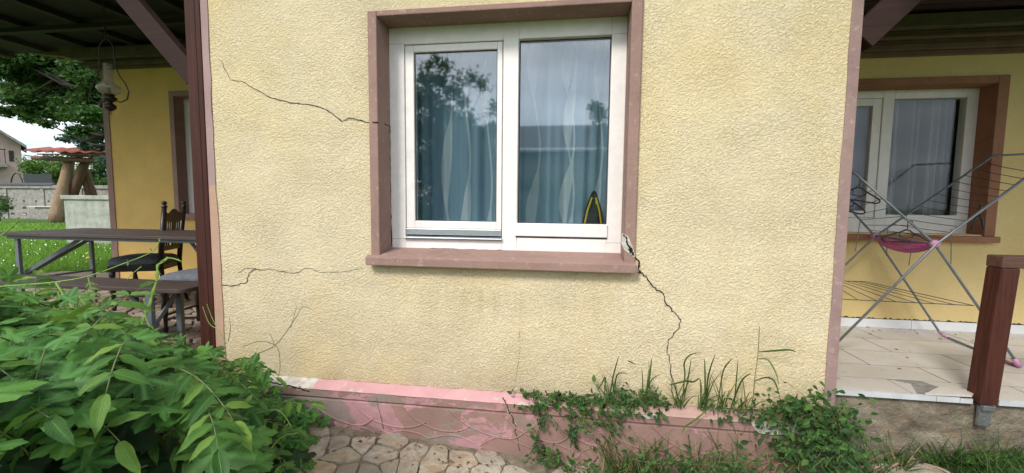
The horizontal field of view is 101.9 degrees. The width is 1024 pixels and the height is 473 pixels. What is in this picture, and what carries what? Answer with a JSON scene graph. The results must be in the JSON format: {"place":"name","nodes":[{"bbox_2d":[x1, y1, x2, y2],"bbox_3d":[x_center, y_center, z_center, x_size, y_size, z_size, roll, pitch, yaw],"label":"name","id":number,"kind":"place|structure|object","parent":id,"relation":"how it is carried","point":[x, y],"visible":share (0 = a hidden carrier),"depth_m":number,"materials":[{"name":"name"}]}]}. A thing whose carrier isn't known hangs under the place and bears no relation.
{"place":"outdoors","nodes":[
{"label":"outdoors","id":0,"kind":"place"},
{"bbox_2d":[1,218,65,224],"bbox_3d":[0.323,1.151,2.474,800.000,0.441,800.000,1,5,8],"label":"ground","id":1,"kind":"structure","parent":0,"point":[31,221],"depth_m":21.75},
{"bbox_2d":[0,193,16,220],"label":"leafy shrub","id":2,"kind":"object","parent":1,"relation":"on","point":[5,206],"visible":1,"depth_m":19.78,"materials":[{"name":"green plant"}]},
{"bbox_2d":[0,130,26,182],"bbox_3d":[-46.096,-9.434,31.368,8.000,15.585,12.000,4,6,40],"label":"neighbour house","id":3,"kind":"structure","parent":1,"relation":"on","point":[11,147],"depth_m":33.49,"materials":[{"name":"beige paint"}]},
{"bbox_2d":[10,173,52,182],"bbox_3d":[-31.087,-3.490,26.823,3.274,1.248,0.068,1,5,8],"label":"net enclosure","id":4,"kind":"object","parent":1,"relation":"on","point":[37,178],"visible":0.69,"depth_m":26.74,"materials":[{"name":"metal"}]},
{"bbox_2d":[14,154,57,174],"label":"leafy shrub","id":5,"kind":"object","parent":1,"relation":"on","point":[31,166],"visible":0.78,"depth_m":30.70,"materials":[{"name":"green plant"}]},
{"bbox_2d":[28,206,50,218],"bbox_3d":[-26.405,-1.349,23.603,1.896,0.769,0.500,1,5,8],"label":"plank table","id":6,"kind":"object","parent":1,"relation":"on","point":[42,212],"visible":0.46,"depth_m":23.47,"materials":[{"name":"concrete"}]},
{"bbox_2d":[0,53,103,142],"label":"walnut tree","id":7,"kind":"object","parent":1,"relation":"on","point":[36,89],"visible":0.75,"depth_m":11.98,"materials":[{"name":"green plant"}]},
{"bbox_2d":[0,183,107,218],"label":"concrete fence","id":8,"kind":"object","parent":1,"relation":"on","point":[25,195],"visible":0.27,"depth_m":23.93,"materials":[{"name":"grey concrete"}]},
{"bbox_2d":[23,152,93,179],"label":"leafy shrub","id":9,"kind":"object","parent":1,"relation":"on","point":[76,166],"visible":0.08,"depth_m":40.34,"materials":[{"name":"green plant"}]},
{"bbox_2d":[43,161,74,183],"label":"leafy shrub","id":10,"kind":"object","parent":1,"relation":"on","point":[56,170],"visible":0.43,"depth_m":27.32,"materials":[{"name":"green plant"}]},
{"bbox_2d":[23,147,105,222],"bbox_3d":[-21.259,-2.548,20.553,6.889,3.775,1.900,1,5,8],"label":"log shelter","id":11,"kind":"object","parent":1,"relation":"on","point":[66,185],"visible":0.81,"depth_m":20.36,"materials":[{"name":"brown wood"}]},
{"bbox_2d":[53,122,105,165],"bbox_3d":[-19.662,-4.131,19.099,4.622,7.269,1.904,1,5,8],"label":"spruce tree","id":12,"kind":"object","parent":1,"relation":"on","point":[98,145],"visible":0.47,"depth_m":19.04,"materials":[{"name":"green plant"}]},
{"bbox_2d":[60,195,111,246],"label":"garden wall","id":13,"kind":"structure","parent":1,"relation":"on","point":[91,211],"depth_m":9.90,"materials":[{"name":"white concrete"}]},
{"bbox_2d":[89,163,107,184],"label":"leafy shrub","id":14,"kind":"object","parent":1,"relation":"on","point":[99,177],"visible":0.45,"depth_m":25.12,"materials":[{"name":"green plant"}]},
{"bbox_2d":[0,270,327,472],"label":"wisteria","id":15,"kind":"object","parent":1,"relation":"on","point":[56,428],"visible":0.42,"depth_m":0.95,"materials":[{"name":"green plant"}]},
{"bbox_2d":[0,218,330,472],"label":"hop vine","id":16,"kind":"object","parent":1,"relation":"on","point":[66,356],"visible":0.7,"depth_m":0.99,"materials":[{"name":"green plant"}]},
{"bbox_2d":[302,424,654,472],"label":"paving mortar","id":17,"kind":"object","parent":1,"relation":"on","point":[534,466],"visible":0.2,"depth_m":2.43,"materials":[{"name":"grey concrete"}]},
{"bbox_2d":[585,419,644,472],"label":"grass tuft","id":18,"kind":"object","parent":17,"relation":"on","point":[612,464],"visible":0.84,"depth_m":2.30,"materials":[{"name":"green plant"}]},
{"bbox_2d":[0,0,1023,472],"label":"house","id":19,"kind":"structure","parent":1,"relation":"on","point":[272,144],"depth_m":2.52,"materials":[{"name":"yellow paint"}]},
{"bbox_2d":[0,228,196,302],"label":"folding table","id":20,"kind":"object","parent":19,"relation":"on","point":[90,236],"visible":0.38,"depth_m":3.63,"materials":[{"name":"grey paint"}]},
{"bbox_2d":[0,274,197,344],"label":"folding bench","id":21,"kind":"object","parent":19,"relation":"on","point":[178,289],"visible":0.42,"depth_m":2.88,"materials":[{"name":"grey paint"}]},
{"bbox_2d":[89,0,129,114],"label":"hanging lamp","id":22,"kind":"object","parent":19,"relation":"hanging from","point":[108,88],"visible":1,"depth_m":3.73,"materials":[{"name":"metal"}]},
{"bbox_2d":[107,201,188,310],"bbox_3d":[-3.626,0.169,4.143,0.533,1.049,0.495,-1,5,-16],"label":"chair","id":23,"kind":"object","parent":19,"relation":"on","point":[150,261],"visible":0.81,"depth_m":4.01,"materials":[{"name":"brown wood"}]},
{"bbox_2d":[159,268,199,332],"bbox_3d":[-2.553,0.271,3.446,0.506,0.976,0.470,1,4,0],"label":"chair","id":24,"kind":"object","parent":19,"relation":"on","point":[188,275],"visible":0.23,"depth_m":3.29,"materials":[{"name":"grey fabric"}]},
{"bbox_2d":[183,99,194,213],"bbox_3d":[-3.747,-1.033,5.389,1.026,1.479,0.070,1,5,8],"label":"window frame","id":25,"kind":"structure","parent":19,"relation":"in","point":[186,101],"depth_m":5.42,"materials":[{"name":"white paint"}]},
{"bbox_2d":[389,16,627,253],"bbox_3d":[-0.054,-0.597,2.571,1.453,1.386,0.097,1,5,8],"label":"window frame","id":26,"kind":"structure","parent":19,"relation":"in","point":[506,38],"depth_m":2.55,"materials":[{"name":"white paint"}]},
{"bbox_2d":[417,39,609,223],"bbox_3d":[-0.174,-0.500,2.829,2.350,1.950,0.091,1,5,8],"label":"curtain","id":27,"kind":"object","parent":19,"relation":"hanging from","point":[564,95],"visible":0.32,"depth_m":2.79,"materials":[{"name":"white fabric"}]},
{"bbox_2d":[525,393,559,468],"bbox_3d":[0.174,1.122,2.373,0.206,0.475,0.087,3,5,23],"label":"creeper","id":28,"kind":"object","parent":19,"relation":"attached to","point":[536,438],"visible":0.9,"depth_m":2.38,"materials":[{"name":"green plant"}]},
{"bbox_2d":[564,390,592,449],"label":"creeper","id":29,"kind":"object","parent":19,"relation":"attached to","point":[575,429],"visible":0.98,"depth_m":2.36,"materials":[{"name":"green plant"}]},
{"bbox_2d":[507,388,677,422],"bbox_3d":[0.459,0.954,2.381,0.992,0.163,0.142,1,5,8],"label":"creeper","id":30,"kind":"object","parent":19,"relation":"on","point":[582,403],"visible":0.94,"depth_m":2.36,"materials":[{"name":"green plant"}]},
{"bbox_2d":[582,190,603,223],"bbox_3d":[0.521,-0.154,2.683,0.145,0.291,0.158,1,5,8],"label":"clothes iron","id":31,"kind":"object","parent":19,"relation":"on","point":[593,213],"visible":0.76,"depth_m":2.61,"materials":[{"name":"black plastic"}]},
{"bbox_2d":[567,374,632,452],"bbox_3d":[0.492,1.013,2.340,0.363,0.438,0.134,0,5,-8],"label":"creeper","id":32,"kind":"object","parent":19,"relation":"attached to","point":[602,422],"visible":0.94,"depth_m":2.34,"materials":[{"name":"green plant"}]},
{"bbox_2d":[593,368,619,401],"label":"grass tuft","id":33,"kind":"object","parent":19,"relation":"on","point":[608,396],"visible":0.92,"depth_m":2.37,"materials":[{"name":"green plant"}]},
{"bbox_2d":[598,356,658,393],"bbox_3d":[0.649,0.800,2.325,0.340,0.270,0.090,1,5,8],"label":"grass tuft","id":34,"kind":"object","parent":19,"relation":"on","point":[622,372],"visible":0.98,"depth_m":2.34,"materials":[{"name":"green plant"}]},
{"bbox_2d":[610,382,668,408],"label":"creeper","id":35,"kind":"object","parent":19,"relation":"on","point":[629,395],"visible":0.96,"depth_m":2.35,"materials":[{"name":"green plant"}]},
{"bbox_2d":[635,361,650,401],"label":"grass tuft","id":36,"kind":"object","parent":19,"relation":"on","point":[645,394],"visible":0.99,"depth_m":2.35,"materials":[{"name":"green plant"}]},
{"bbox_2d":[665,364,702,408],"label":"grass tuft","id":37,"kind":"object","parent":19,"relation":"on","point":[676,399],"visible":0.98,"depth_m":2.32,"materials":[{"name":"green plant"}]},
{"bbox_2d":[670,352,750,434],"bbox_3d":[1.079,0.826,2.274,0.382,0.443,0.146,0,5,-5],"label":"grass tuft","id":38,"kind":"object","parent":19,"relation":"on","point":[705,394],"visible":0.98,"depth_m":2.27,"materials":[{"name":"green plant"}]},
{"bbox_2d":[697,366,728,410],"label":"grass tuft","id":39,"kind":"object","parent":19,"relation":"on","point":[700,403],"visible":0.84,"depth_m":2.30,"materials":[{"name":"green plant"}]},
{"bbox_2d":[705,366,755,411],"bbox_3d":[1.152,0.820,2.250,0.353,0.305,0.180,0,5,-10],"label":"grass tuft","id":40,"kind":"object","parent":19,"relation":"on","point":[721,402],"visible":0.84,"depth_m":2.28,"materials":[{"name":"green plant"}]},
{"bbox_2d":[691,398,801,461],"bbox_3d":[1.282,1.060,2.256,0.613,0.358,0.107,1,5,8],"label":"creeper","id":41,"kind":"object","parent":19,"relation":"on","point":[729,417],"visible":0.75,"depth_m":2.25,"materials":[{"name":"green plant"}]},
{"bbox_2d":[736,381,769,412],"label":"grass tuft","id":42,"kind":"object","parent":19,"relation":"on","point":[741,405],"visible":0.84,"depth_m":2.27,"materials":[{"name":"green plant"}]},
{"bbox_2d":[751,381,893,472],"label":"creeper","id":43,"kind":"object","parent":19,"relation":"attached to","point":[822,438],"visible":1,"depth_m":2.12,"materials":[{"name":"green plant"}]},
{"bbox_2d":[849,107,868,217],"bbox_3d":[2.560,-0.639,3.661,1.028,1.750,0.040,1,5,9],"label":"curtain","id":44,"kind":"object","parent":19,"relation":"hanging from","point":[860,140],"visible":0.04,"depth_m":3.58,"materials":[{"name":"white fabric"}]},
{"bbox_2d":[847,88,979,233],"bbox_3d":[3.001,-0.623,3.523,1.537,1.186,0.070,1,5,8],"label":"window frame","id":45,"kind":"structure","parent":19,"relation":"in","point":[880,103],"depth_m":3.45,"materials":[{"name":"white paint"}]},
{"bbox_2d":[885,99,953,214],"bbox_3d":[3.367,-0.626,3.592,0.750,1.750,0.170,1,5,8],"label":"curtain","id":46,"kind":"object","parent":19,"relation":"hanging from","point":[920,150],"visible":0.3,"depth_m":3.56,"materials":[{"name":"white fabric"}]},
{"bbox_2d":[839,153,1023,367],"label":"drying rack","id":47,"kind":"object","parent":19,"relation":"on","point":[936,244],"visible":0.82,"depth_m":2.84,"materials":[{"name":"grey metal"}]},
{"bbox_2d":[849,190,865,214],"bbox_3d":[2.478,-0.268,3.071,0.351,0.177,0.012,8,3,-8],"label":"coat hanger","id":48,"kind":"object","parent":47,"relation":"hanging from","point":[853,202],"visible":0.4,"depth_m":3.08,"materials":[{"name":"black plastic"}]},
{"bbox_2d":[850,178,880,203],"bbox_3d":[2.514,-0.339,3.010,0.371,0.177,0.011,6,4,-5],"label":"coat hanger","id":49,"kind":"object","parent":47,"relation":"hanging from","point":[859,187],"visible":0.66,"depth_m":3.01,"materials":[{"name":"black plastic"}]},
{"bbox_2d":[875,237,930,252],"bbox_3d":[2.798,0.068,2.969,0.222,0.092,0.565,1,5,8],"label":"peg basket","id":50,"kind":"object","parent":47,"relation":"hanging from","point":[916,247],"visible":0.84,"depth_m":2.90,"materials":[{"name":"plastic"}]},
{"bbox_2d":[881,220,928,243],"bbox_3d":[2.868,-0.034,3.014,0.431,0.177,0.011,4,4,-10],"label":"coat hanger","id":51,"kind":"object","parent":47,"relation":"hanging from","point":[907,229],"visible":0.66,"depth_m":3.01,"materials":[{"name":"black plastic"}]},
{"bbox_2d":[970,204,984,229],"bbox_3d":[3.525,-0.145,3.136,0.098,0.193,0.018,1,5,8],"label":"clip hanger","id":52,"kind":"object","parent":47,"relation":"hanging from","point":[981,220],"visible":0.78,"depth_m":3.13,"materials":[{"name":"black plastic"}]},
{"bbox_2d":[967,254,1023,425],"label":"porch railing","id":53,"kind":"object","parent":19,"relation":"attached to","point":[999,291],"visible":0.98,"depth_m":2.13,"materials":[{"name":"red wood"}]},
{"bbox_2d":[856,461,983,472],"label":"soil","id":54,"kind":"structure","parent":1,"relation":"on","point":[950,468],"depth_m":2.19,"materials":[{"name":"brown soil"}]},
{"bbox_2d":[829,444,908,472],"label":"grass tuft","id":55,"kind":"object","parent":54,"relation":"on","point":[857,464],"visible":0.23,"depth_m":2.14,"materials":[{"name":"green plant"}]},
{"bbox_2d":[850,435,919,472],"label":"grass tuft","id":56,"kind":"object","parent":54,"relation":"on","point":[869,468],"visible":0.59,"depth_m":2.16,"materials":[{"name":"green plant"}]},
{"bbox_2d":[874,426,942,472],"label":"grass tuft","id":57,"kind":"object","parent":54,"relation":"on","point":[906,467],"visible":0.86,"depth_m":2.17,"materials":[{"name":"green plant"}]},
{"bbox_2d":[853,425,1023,472],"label":"turf","id":58,"kind":"structure","parent":54,"relation":"on","point":[961,463],"depth_m":2.15,"materials":[{"name":"green plant"}]},
{"bbox_2d":[952,450,1023,472],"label":"grass","id":59,"kind":"structure","parent":54,"relation":"on","point":[1000,455],"depth_m":2.15,"materials":[{"name":"green plant"}]},
{"bbox_2d":[0,80,106,170],"label":"sky","id":60,"kind":"structure","parent":0,"point":[35,136],"materials":[{"name":"white"}]},
{"bbox_2d":[0,221,111,274],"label":"lawn grass","id":61,"kind":"structure","parent":0,"point":[69,261],"depth_m":8.08,"materials":[{"name":"green plant"}]},
{"bbox_2d":[297,422,949,472],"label":"stone paving","id":62,"kind":"structure","parent":0,"point":[343,453],"depth_m":2.33,"materials":[{"name":"stone"}]},
{"bbox_2d":[310,429,599,472],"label":"leaf litter","id":63,"kind":"object","parent":62,"relation":"on","point":[434,453],"visible":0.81,"depth_m":2.36,"materials":[{"name":"brown plant"}]},
{"bbox_2d":[619,440,795,472],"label":"creeper","id":64,"kind":"object","parent":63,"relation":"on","point":[645,469],"visible":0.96,"depth_m":2.16,"materials":[{"name":"green plant"}]},
{"bbox_2d":[524,443,605,472],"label":"creeper","id":65,"kind":"object","parent":62,"relation":"on","point":[560,461],"visible":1,"depth_m":2.31,"materials":[{"name":"green plant"}]},
{"bbox_2d":[578,437,623,472],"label":"grass tuft","id":66,"kind":"object","parent":62,"relation":"on","point":[602,467],"visible":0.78,"depth_m":2.32,"materials":[{"name":"green plant"}]},
{"bbox_2d":[603,422,675,472],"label":"grass tuft","id":67,"kind":"object","parent":62,"relation":"on","point":[634,468],"visible":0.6,"depth_m":2.28,"materials":[{"name":"green plant"}]},
{"bbox_2d":[633,427,674,472],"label":"grass tuft","id":68,"kind":"object","parent":62,"relation":"on","point":[652,466],"visible":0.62,"depth_m":2.23,"materials":[{"name":"green plant"}]},
{"bbox_2d":[614,427,700,472],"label":"grass tuft","id":69,"kind":"object","parent":62,"relation":"on","point":[659,470],"visible":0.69,"depth_m":2.27,"materials":[{"name":"green plant"}]},
{"bbox_2d":[631,432,718,472],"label":"grass tuft","id":70,"kind":"object","parent":62,"relation":"on","point":[684,456],"visible":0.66,"depth_m":2.22,"materials":[{"name":"green plant"}]},
{"bbox_2d":[657,434,733,472],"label":"grass tuft","id":71,"kind":"object","parent":62,"relation":"on","point":[694,469],"visible":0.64,"depth_m":2.25,"materials":[{"name":"green plant"}]},
{"bbox_2d":[690,425,735,472],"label":"grass tuft","id":72,"kind":"object","parent":62,"relation":"on","point":[713,457],"visible":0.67,"depth_m":2.18,"materials":[{"name":"green plant"}]},
{"bbox_2d":[694,428,779,472],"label":"grass tuft","id":73,"kind":"object","parent":62,"relation":"on","point":[736,469],"visible":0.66,"depth_m":2.21,"materials":[{"name":"green plant"}]},
{"bbox_2d":[726,424,800,472],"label":"grass tuft","id":74,"kind":"object","parent":62,"relation":"on","point":[747,459],"visible":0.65,"depth_m":2.18,"materials":[{"name":"green plant"}]},
{"bbox_2d":[750,440,809,472],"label":"grass tuft","id":75,"kind":"object","parent":62,"relation":"on","point":[765,471],"visible":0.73,"depth_m":2.19,"materials":[{"name":"green plant"}]},
{"bbox_2d":[751,326,794,405],"bbox_3d":[1.384,0.732,2.208,0.194,0.482,0.053,4,5,33],"label":"grass stalk","id":76,"kind":"object","parent":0,"point":[768,360],"depth_m":2.22,"materials":[{"name":"green plant"}]},
{"bbox_2d":[925,387,972,396],"bbox_3d":[2.331,0.833,2.233,0.254,0.019,0.105,1,5,8],"label":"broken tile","id":77,"kind":"object","parent":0,"point":[946,391],"visible":1,"depth_m":2.21,"materials":[{"name":"beige tile"}]}
]}

